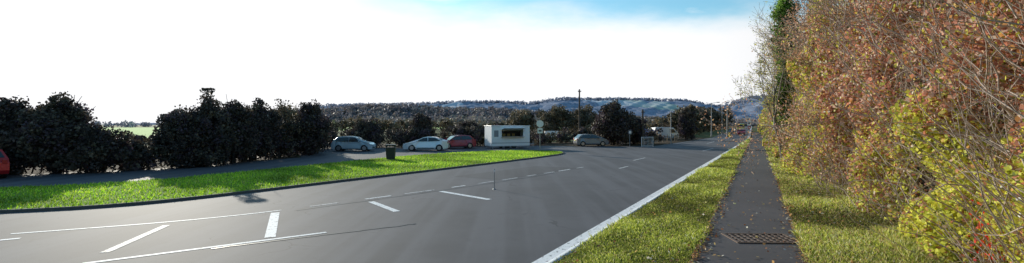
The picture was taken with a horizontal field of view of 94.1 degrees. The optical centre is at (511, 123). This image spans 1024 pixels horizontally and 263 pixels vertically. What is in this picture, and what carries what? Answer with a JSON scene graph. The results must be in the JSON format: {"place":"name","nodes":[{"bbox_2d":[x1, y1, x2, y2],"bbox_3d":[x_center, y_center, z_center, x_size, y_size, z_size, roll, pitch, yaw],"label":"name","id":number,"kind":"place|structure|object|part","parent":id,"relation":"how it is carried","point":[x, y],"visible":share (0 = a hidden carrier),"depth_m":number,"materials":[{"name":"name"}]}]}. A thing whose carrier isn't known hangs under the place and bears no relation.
{"place":"outdoors","nodes":[
{"label":"outdoors","id":0,"kind":"place"},
{"bbox_2d":[103,127,343,137],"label":"pasture field","id":1,"kind":"structure","parent":0,"point":[146,131],"depth_m":235.53,"materials":[{"name":"green plant"}]},
{"bbox_2d":[8,137,704,174],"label":"verge soil","id":2,"kind":"structure","parent":0,"point":[547,144],"depth_m":60.11,"materials":[{"name":"brown soil"}]},
{"bbox_2d":[0,95,46,173],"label":"hawthorn tree","id":3,"kind":"object","parent":2,"relation":"on","point":[9,107],"visible":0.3,"depth_m":25.50,"materials":[{"name":"green plant"}]},
{"bbox_2d":[0,126,89,174],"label":"hedge","id":4,"kind":"object","parent":2,"relation":"on","point":[18,167],"visible":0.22,"depth_m":25.29,"materials":[{"name":"green plant"}]},
{"bbox_2d":[6,91,97,173],"bbox_3d":[-24.965,0.517,26.522,3.956,4.748,4.352,0,0,0],"label":"hawthorn tree","id":5,"kind":"object","parent":2,"relation":"on","point":[41,125],"visible":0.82,"depth_m":25.31,"materials":[{"name":"green plant"}]},
{"bbox_2d":[97,132,230,170],"bbox_3d":[-21.715,1.602,28.992,8.015,2.338,3.368,0,0,-22],"label":"hedge","id":6,"kind":"object","parent":2,"relation":"on","point":[141,159],"visible":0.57,"depth_m":28.85,"materials":[{"name":"green plant"}]},
{"bbox_2d":[143,104,224,167],"bbox_3d":[-20.790,0.792,29.332,3.741,4.039,5.558,0,0,0],"label":"holly tree","id":7,"kind":"object","parent":2,"relation":"on","point":[180,132],"visible":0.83,"depth_m":28.94,"materials":[{"name":"green plant"}]},
{"bbox_2d":[167,87,238,161],"bbox_3d":[-19.887,0.197,30.818,3.745,5.174,4.466,0,0,0],"label":"holly tree","id":8,"kind":"object","parent":2,"relation":"on","point":[208,105],"visible":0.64,"depth_m":30.66,"materials":[{"name":"green plant"}]},
{"bbox_2d":[150,95,312,167],"bbox_3d":[-19.254,0.411,35.767,3.625,4.740,15.306,0,0,12],"label":"hedge","id":9,"kind":"object","parent":2,"relation":"on","point":[282,134],"visible":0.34,"depth_m":37.71,"materials":[{"name":"green plant"}]},
{"bbox_2d":[210,99,268,163],"bbox_3d":[-19.254,0.512,33.272,3.433,4.558,4.227,0,0,0],"label":"hawthorn tree","id":10,"kind":"object","parent":2,"relation":"on","point":[242,116],"visible":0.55,"depth_m":32.69,"materials":[{"name":"green plant"}]},
{"bbox_2d":[244,97,287,159],"bbox_3d":[-19.456,0.371,36.253,4.815,4.827,3.829,0,0,-34],"label":"hawthorn tree","id":11,"kind":"object","parent":2,"relation":"on","point":[272,117],"visible":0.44,"depth_m":35.89,"materials":[{"name":"green plant"}]},
{"bbox_2d":[269,98,305,156],"bbox_3d":[-19.180,0.309,39.072,4.368,5.043,4.507,0,0,0],"label":"ash tree","id":12,"kind":"object","parent":2,"relation":"on","point":[285,111],"visible":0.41,"depth_m":38.71,"materials":[{"name":"green plant"}]},
{"bbox_2d":[275,103,299,122],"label":"oak tree","id":13,"kind":"object","parent":2,"relation":"on","point":[290,110],"visible":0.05,"depth_m":43.87,"materials":[{"name":"green plant"}]},
{"bbox_2d":[349,115,383,138],"bbox_3d":[-16.934,0.902,55.551,3.919,3.818,3.912,0,0,0],"label":"elder bush","id":14,"kind":"object","parent":2,"relation":"on","point":[365,121],"visible":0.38,"depth_m":54.84,"materials":[{"name":"green plant"}]},
{"bbox_2d":[406,112,433,138],"bbox_3d":[-10.865,0.658,56.833,3.128,4.249,3.127,0,0,-31],"label":"laurel bush","id":15,"kind":"object","parent":2,"relation":"on","point":[422,120],"visible":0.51,"depth_m":56.59,"materials":[{"name":"green plant"}]},
{"bbox_2d":[296,123,546,153],"bbox_3d":[-10.945,1.052,55.511,32.141,3.482,12.927,0,0,-42],"label":"hedge","id":16,"kind":"object","parent":2,"relation":"on","point":[399,137],"visible":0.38,"depth_m":54.96,"materials":[{"name":"green plant"}]},
{"bbox_2d":[456,119,478,142],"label":"hawthorn tree","id":17,"kind":"object","parent":2,"relation":"on","point":[467,123],"visible":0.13,"depth_m":59.35,"materials":[{"name":"green plant"}]},
{"bbox_2d":[578,89,580,128],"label":"telegraph pole","id":18,"kind":"object","parent":2,"relation":"on","point":[579,91],"visible":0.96,"depth_m":69.88,"materials":[{"name":"brown wood"}]},
{"bbox_2d":[530,126,664,143],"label":"hedge","id":19,"kind":"object","parent":2,"relation":"on","point":[561,137],"visible":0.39,"depth_m":67.42,"materials":[{"name":"green plant"}]},
{"bbox_2d":[590,99,639,144],"bbox_3d":[13.126,-0.239,61.281,5.734,6.036,6.234,0,0,-42],"label":"yew tree","id":20,"kind":"object","parent":2,"relation":"on","point":[614,121],"visible":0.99,"depth_m":60.15,"materials":[{"name":"green plant"}]},
{"bbox_2d":[624,114,647,143],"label":"yew tree","id":21,"kind":"object","parent":2,"relation":"on","point":[636,137],"visible":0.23,"depth_m":63.05,"materials":[{"name":"green plant"}]},
{"bbox_2d":[641,109,644,144],"bbox_3d":[17.000,0.450,61.992,0.500,4.700,0.315,0,0,0],"label":"telegraph pole","id":22,"kind":"object","parent":2,"relation":"on","point":[642,111],"visible":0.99,"depth_m":61.90,"materials":[{"name":"brown wood"}]},
{"bbox_2d":[643,133,684,144],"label":"wooden fence","id":23,"kind":"object","parent":2,"relation":"on","point":[653,137],"visible":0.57,"depth_m":66.81,"materials":[{"name":"brown wood"}]},
{"bbox_2d":[651,127,678,138],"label":"parked van","id":24,"kind":"object","parent":2,"relation":"on","point":[666,131],"visible":0.38,"depth_m":85.11,"materials":[{"name":"white paint"}]},
{"bbox_2d":[677,107,698,139],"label":"yew tree","id":25,"kind":"object","parent":2,"relation":"on","point":[686,129],"visible":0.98,"depth_m":79.23,"materials":[{"name":"green plant"}]},
{"bbox_2d":[0,126,751,262],"bbox_3d":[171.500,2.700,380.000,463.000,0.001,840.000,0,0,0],"label":"road","id":26,"kind":"structure","parent":0,"point":[528,219],"depth_m":14.22,"materials":[{"name":"grey asphalt"}]},
{"bbox_2d":[0,149,9,177],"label":"parked car","id":27,"kind":"object","parent":26,"relation":"on","point":[4,166],"visible":1,"depth_m":23.44,"materials":[{"name":"red paint"}]},
{"bbox_2d":[100,225,168,252],"bbox_3d":[-8.875,2.694,11.350,0.180,0.001,2.777,0,0,-14],"label":"lane marking","id":28,"kind":"object","parent":26,"relation":"on","point":[134,239],"visible":1,"depth_m":11.12,"materials":[{"name":"paint"}]},
{"bbox_2d":[11,210,279,233],"bbox_3d":[-9.673,2.694,13.182,6.039,0.001,0.412,0,0,-32],"label":"line","id":29,"kind":"object","parent":26,"relation":"on","point":[139,224],"visible":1,"depth_m":12.78,"materials":[{"name":"paint"}]},
{"bbox_2d":[85,232,326,262],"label":"lane marking","id":30,"kind":"object","parent":26,"relation":"on","point":[201,248],"visible":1,"depth_m":10.31,"materials":[{"name":"paint"}]},
{"bbox_2d":[264,212,279,237],"bbox_3d":[-6.475,2.694,12.915,0.240,0.001,3.486,0,0,-25],"label":"lane marking","id":31,"kind":"object","parent":26,"relation":"on","point":[271,230],"visible":1,"depth_m":12.65,"materials":[{"name":"paint"}]},
{"bbox_2d":[0,150,562,209],"bbox_3d":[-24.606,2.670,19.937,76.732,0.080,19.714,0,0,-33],"label":"grass island","id":32,"kind":"structure","parent":26,"relation":"on","point":[138,190],"depth_m":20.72,"materials":[{"name":"green plant"}]},
{"bbox_2d":[385,144,395,159],"bbox_3d":[-9.000,2.085,35.400,0.740,1.130,0.740,0,0,-9],"label":"litter bin","id":33,"kind":"object","parent":32,"relation":"on","point":[390,153],"visible":0.99,"depth_m":35.09,"materials":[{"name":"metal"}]},
{"bbox_2d":[0,152,563,212],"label":"island kerb","id":34,"kind":"structure","parent":26,"relation":"on","point":[133,203],"depth_m":17.81,"materials":[{"name":"grey concrete"}]},
{"bbox_2d":[211,223,415,248],"bbox_3d":[-4.539,2.691,11.584,4.706,0.001,0.145,0,0,-34],"label":"tar seam","id":35,"kind":"object","parent":26,"relation":"on","point":[307,236],"visible":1,"depth_m":11.35,"materials":[{"name":"black asphalt"}]},
{"bbox_2d":[331,136,375,151],"bbox_3d":[-15.785,1.955,47.600,4.080,1.490,2.020,0,0,-2],"label":"parked car","id":36,"kind":"object","parent":26,"relation":"on","point":[343,143],"visible":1,"depth_m":46.79,"materials":[{"name":"silver metal"}]},
{"bbox_3d":[-16.717,1.510,46.772,1.350,0.420,0.134,0,0,-2],"label":"rear side window","id":37,"kind":"part","parent":36,"relation":"part of","materials":[{"name":"black glass"}]},
{"bbox_3d":[-15.412,1.510,46.817,1.120,0.420,0.134,0,0,-2],"label":"front side window","id":38,"kind":"part","parent":36,"relation":"part of","materials":[{"name":"black glass"}]},
{"bbox_2d":[369,201,398,211],"bbox_3d":[-4.225,2.694,15.630,0.220,0.001,2.298,0,0,-36],"label":"lane marking","id":39,"kind":"object","parent":26,"relation":"on","point":[384,206],"visible":1,"depth_m":15.57,"materials":[{"name":"paint"}]},
{"bbox_2d":[300,173,550,209],"bbox_3d":[-2.123,2.691,20.456,0.334,0.001,14.492,0,0,39],"label":"lane marking","id":40,"kind":"object","parent":26,"relation":"on","point":[425,192],"visible":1,"depth_m":18.46,"materials":[{"name":"white paint"}]},
{"bbox_2d":[403,136,448,150],"bbox_3d":[-8.700,1.990,48.400,4.590,1.420,2.040,0,0,-4],"label":"parked car","id":41,"kind":"object","parent":26,"relation":"on","point":[436,143],"visible":1,"depth_m":47.61,"materials":[{"name":"silver metal"}]},
{"bbox_3d":[-7.761,1.540,47.663,1.230,0.380,0.135,0,0,-4],"label":"rear side window","id":42,"kind":"part","parent":41,"relation":"part of","materials":[{"name":"black glass"}]},
{"bbox_2d":[445,135,475,148],"bbox_3d":[-6.114,1.955,52.594,4.080,1.490,2.020,0,0,-25],"label":"parked car","id":43,"kind":"object","parent":26,"relation":"on","point":[467,141],"visible":0.73,"depth_m":52.07,"materials":[{"name":"red paint"}]},
{"bbox_3d":[-4.907,1.510,52.278,1.350,0.420,0.134,0,0,-25],"label":"rear side window","id":44,"kind":"part","parent":43,"relation":"part of","materials":[{"name":"black glass"}]},
{"bbox_2d":[438,191,489,199],"bbox_3d":[-1.825,2.694,18.050,0.240,0.001,2.949,0,0,-45],"label":"lane marking","id":45,"kind":"object","parent":26,"relation":"on","point":[465,195],"visible":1,"depth_m":17.96,"materials":[{"name":"paint"}]},
{"bbox_2d":[485,126,533,148],"bbox_3d":[0.059,1.440,53.513,5.761,2.520,2.874,0,0,-24],"label":"catering trailer","id":46,"kind":"object","parent":26,"relation":"on","point":[507,137],"visible":0.98,"depth_m":52.74,"materials":[{"name":"metal"}]},
{"bbox_2d":[537,120,543,132],"bbox_3d":[2.702,1.170,45.980,0.680,3.060,0.111,0,0,-6],"label":"traffic sign","id":47,"kind":"object","parent":26,"relation":"on","point":[540,123],"visible":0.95,"depth_m":45.93,"materials":[{"name":"metal"}]},
{"bbox_2d":[573,134,608,145],"bbox_3d":[9.615,1.955,58.203,4.080,1.490,2.020,0,0,-10],"label":"parked car","id":48,"kind":"object","parent":26,"relation":"on","point":[584,139],"visible":1,"depth_m":57.41,"materials":[{"name":"grey paint"}]},
{"bbox_2d":[532,127,751,262],"bbox_3d":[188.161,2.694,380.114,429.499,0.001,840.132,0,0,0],"label":"edge line","id":49,"kind":"object","parent":26,"relation":"on","point":[551,255],"visible":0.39,"depth_m":12.78,"materials":[{"name":"paint"}]},
{"bbox_2d":[547,128,751,262],"bbox_3d":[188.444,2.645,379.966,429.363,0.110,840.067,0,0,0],"label":"kerb","id":50,"kind":"structure","parent":26,"relation":"on","point":[573,247],"depth_m":11.28,"materials":[{"name":"concrete"}]},
{"bbox_2d":[737,129,745,134],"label":"car","id":51,"kind":"object","parent":26,"relation":"on","point":[742,131],"visible":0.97,"depth_m":117.73,"materials":[{"name":"red paint"}]},
{"bbox_2d":[747,121,750,136],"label":"traffic sign","id":52,"kind":"object","parent":26,"relation":"on","point":[749,124],"visible":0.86,"depth_m":90.97,"materials":[{"name":"metal"}]},
{"bbox_2d":[338,108,507,120],"bbox_3d":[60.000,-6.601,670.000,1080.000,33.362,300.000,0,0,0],"label":"wooded hill","id":53,"kind":"structure","parent":0,"point":[408,112],"depth_m":628.81,"materials":[{"name":"green plant"}]},
{"bbox_2d":[318,102,758,125],"bbox_3d":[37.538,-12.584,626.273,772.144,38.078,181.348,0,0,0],"label":"hillside woodland","id":54,"kind":"object","parent":53,"relation":"on","point":[396,110],"visible":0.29,"depth_m":631.65,"materials":[{"name":"green plant"}]},
{"bbox_2d":[0,0,1019,123],"label":"sky","id":55,"kind":"structure","parent":0,"point":[136,61],"materials":[{"name":"white"}]},
{"bbox_2d":[101,97,993,124],"bbox_3d":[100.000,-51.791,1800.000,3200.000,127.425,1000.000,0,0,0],"label":"hill","id":56,"kind":"structure","parent":0,"point":[654,108],"depth_m":1772.33,"materials":[{"name":"green plant"}]},
{"bbox_2d":[317,94,766,106],"bbox_3d":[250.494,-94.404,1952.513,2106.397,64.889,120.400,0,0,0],"label":"ridge woodland","id":57,"kind":"object","parent":56,"relation":"on","point":[567,98],"visible":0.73,"depth_m":1923.02,"materials":[{"name":"green plant"}]},
{"bbox_2d":[100,125,1007,158],"bbox_3d":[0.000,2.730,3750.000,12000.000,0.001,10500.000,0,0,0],"label":"ground","id":58,"kind":"structure","parent":0,"point":[705,135],"depth_m":136.86,"materials":[{"name":"green plant"}]},
{"bbox_2d":[58,118,134,172],"bbox_3d":[-22.974,1.233,26.365,3.494,3.135,3.165,0,0,0],"label":"holly bush","id":59,"kind":"object","parent":58,"relation":"on","point":[99,149],"visible":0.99,"depth_m":25.90,"materials":[{"name":"green plant"}]},
{"bbox_2d":[91,120,162,126],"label":"distant tree line","id":60,"kind":"object","parent":58,"relation":"on","point":[133,124],"visible":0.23,"depth_m":396.08,"materials":[{"name":"green plant"}]},
{"bbox_2d":[116,130,151,142],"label":"hedge","id":61,"kind":"object","parent":58,"relation":"on","point":[141,137],"visible":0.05,"depth_m":67.06,"materials":[{"name":"green plant"}]},
{"bbox_2d":[286,98,333,155],"bbox_3d":[-17.504,0.280,41.457,3.626,5.008,5.051,0,0,0],"label":"oak tree","id":62,"kind":"object","parent":58,"relation":"on","point":[317,128],"visible":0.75,"depth_m":40.96,"materials":[{"name":"green plant"}]},
{"bbox_2d":[330,116,561,132],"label":"hedge","id":63,"kind":"object","parent":58,"relation":"on","point":[344,125],"visible":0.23,"depth_m":142.36,"materials":[{"name":"green plant"}]},
{"bbox_2d":[345,114,586,125],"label":"distant woodland","id":64,"kind":"object","parent":58,"relation":"on","point":[475,118],"visible":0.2,"depth_m":443.46,"materials":[{"name":"green plant"}]},
{"bbox_2d":[329,117,651,129],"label":"distant woodland","id":65,"kind":"object","parent":58,"relation":"on","point":[648,120],"visible":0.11,"depth_m":216.15,"materials":[{"name":"green plant"}]},
{"bbox_2d":[504,108,537,131],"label":"oak tree","id":66,"kind":"object","parent":58,"relation":"on","point":[523,117],"visible":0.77,"depth_m":96.07,"materials":[{"name":"green plant"}]},
{"bbox_2d":[535,104,577,131],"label":"oak tree","id":67,"kind":"object","parent":58,"relation":"on","point":[553,117],"visible":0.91,"depth_m":90.09,"materials":[{"name":"green plant"}]},
{"bbox_2d":[566,104,597,134],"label":"oak tree","id":68,"kind":"object","parent":58,"relation":"on","point":[586,117],"visible":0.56,"depth_m":93.48,"materials":[{"name":"green plant"}]},
{"bbox_2d":[553,138,750,262],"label":"grass verge","id":69,"kind":"object","parent":58,"relation":"on","point":[655,238],"depth_m":11.80,"materials":[{"name":"green plant"}]},
{"bbox_2d":[557,144,897,262],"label":"fallen leaves","id":70,"kind":"object","parent":69,"relation":"on","point":[694,256],"visible":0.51,"depth_m":12.13,"materials":[{"name":"brown plant"}]},
{"bbox_2d":[583,115,730,133],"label":"hedge","id":71,"kind":"object","parent":58,"relation":"on","point":[660,122],"visible":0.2,"depth_m":104.15,"materials":[{"name":"green plant"}]},
{"bbox_2d":[670,109,679,143],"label":"street lamp","id":72,"kind":"object","parent":58,"relation":"on","point":[670,130],"visible":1,"depth_m":65.94,"materials":[{"name":"metal"}]},
{"bbox_2d":[666,105,697,131],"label":"roadside oak tree","id":73,"kind":"object","parent":58,"relation":"on","point":[672,117],"visible":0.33,"depth_m":107.34,"materials":[{"name":"green plant"}]},
{"bbox_2d":[681,103,705,134],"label":"roadside oak tree","id":74,"kind":"object","parent":58,"relation":"on","point":[698,117],"visible":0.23,"depth_m":120.61,"materials":[{"name":"green plant"}]},
{"bbox_2d":[697,115,706,133],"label":"roadside oak tree","id":75,"kind":"object","parent":58,"relation":"on","point":[704,123],"depth_m":136.85,"materials":[{"name":"green plant"}]},
{"bbox_2d":[699,106,718,131],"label":"roadside oak tree","id":76,"kind":"object","parent":58,"relation":"on","point":[708,115],"visible":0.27,"depth_m":158.03,"materials":[{"name":"green plant"}]},
{"bbox_2d":[711,102,719,136],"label":"street lamp","id":77,"kind":"object","parent":58,"relation":"on","point":[711,117],"visible":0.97,"depth_m":97.92,"materials":[{"name":"metal"}]},
{"bbox_2d":[708,107,724,130],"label":"roadside oak tree","id":78,"kind":"object","parent":58,"relation":"on","point":[716,114],"visible":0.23,"depth_m":182.61,"materials":[{"name":"green plant"}]},
{"bbox_2d":[713,107,728,127],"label":"roadside oak tree","id":79,"kind":"object","parent":58,"relation":"on","point":[722,115],"visible":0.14,"depth_m":213.24,"materials":[{"name":"green plant"}]},
{"bbox_2d":[717,106,736,128],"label":"roadside oak tree","id":80,"kind":"object","parent":58,"relation":"on","point":[730,115],"visible":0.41,"depth_m":258.82,"materials":[{"name":"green plant"}]},
{"bbox_2d":[731,0,804,159],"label":"ash tree","id":81,"kind":"object","parent":58,"relation":"on","point":[782,7],"visible":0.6,"depth_m":30.97,"materials":[{"name":"green plant"}]},
{"bbox_2d":[742,0,806,91],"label":"birch tree","id":82,"kind":"object","parent":58,"relation":"on","point":[766,44],"visible":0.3,"depth_m":35.53,"materials":[{"name":"green plant"}]},
{"bbox_2d":[752,0,859,83],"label":"hazel tree","id":83,"kind":"object","parent":58,"relation":"on","point":[799,53],"visible":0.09,"depth_m":23.66,"materials":[{"name":"green plant"}]},
{"bbox_2d":[696,0,950,185],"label":"hazel tree","id":84,"kind":"object","parent":58,"relation":"on","point":[798,123],"visible":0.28,"depth_m":19.43,"materials":[{"name":"brown plant"}]},
{"bbox_2d":[752,0,1023,262],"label":"autumn hedge","id":85,"kind":"object","parent":58,"relation":"on","point":[880,155],"visible":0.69,"depth_m":10.62,"materials":[{"name":"brown plant"}]},
{"bbox_2d":[762,132,1016,262],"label":"grass strip","id":86,"kind":"object","parent":58,"relation":"on","point":[834,210],"depth_m":13.67,"materials":[{"name":"green plant"}]},
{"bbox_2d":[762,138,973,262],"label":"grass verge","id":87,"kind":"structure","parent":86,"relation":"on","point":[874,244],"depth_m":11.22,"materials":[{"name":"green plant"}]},
{"bbox_2d":[895,191,1021,262],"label":"bramble","id":88,"kind":"object","parent":86,"relation":"on","point":[977,251],"visible":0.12,"depth_m":8.36,"materials":[{"name":"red plant"}]},
{"bbox_2d":[798,0,1018,184],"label":"hazel tree","id":89,"kind":"object","parent":58,"relation":"on","point":[881,76],"visible":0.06,"depth_m":16.46,"materials":[{"name":"brown plant"}]},
{"bbox_2d":[691,132,803,262],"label":"footpath","id":90,"kind":"structure","parent":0,"point":[765,185],"depth_m":13.04,"materials":[{"name":"grey asphalt"}]},
{"bbox_2d":[721,233,800,243],"bbox_3d":[5.620,2.572,10.750,1.440,0.022,0.900,0,0,2],"label":"drain cover","id":91,"kind":"object","parent":90,"relation":"on","point":[771,238],"visible":0.93,"depth_m":10.75,"materials":[{"name":"metal"}]}
]}

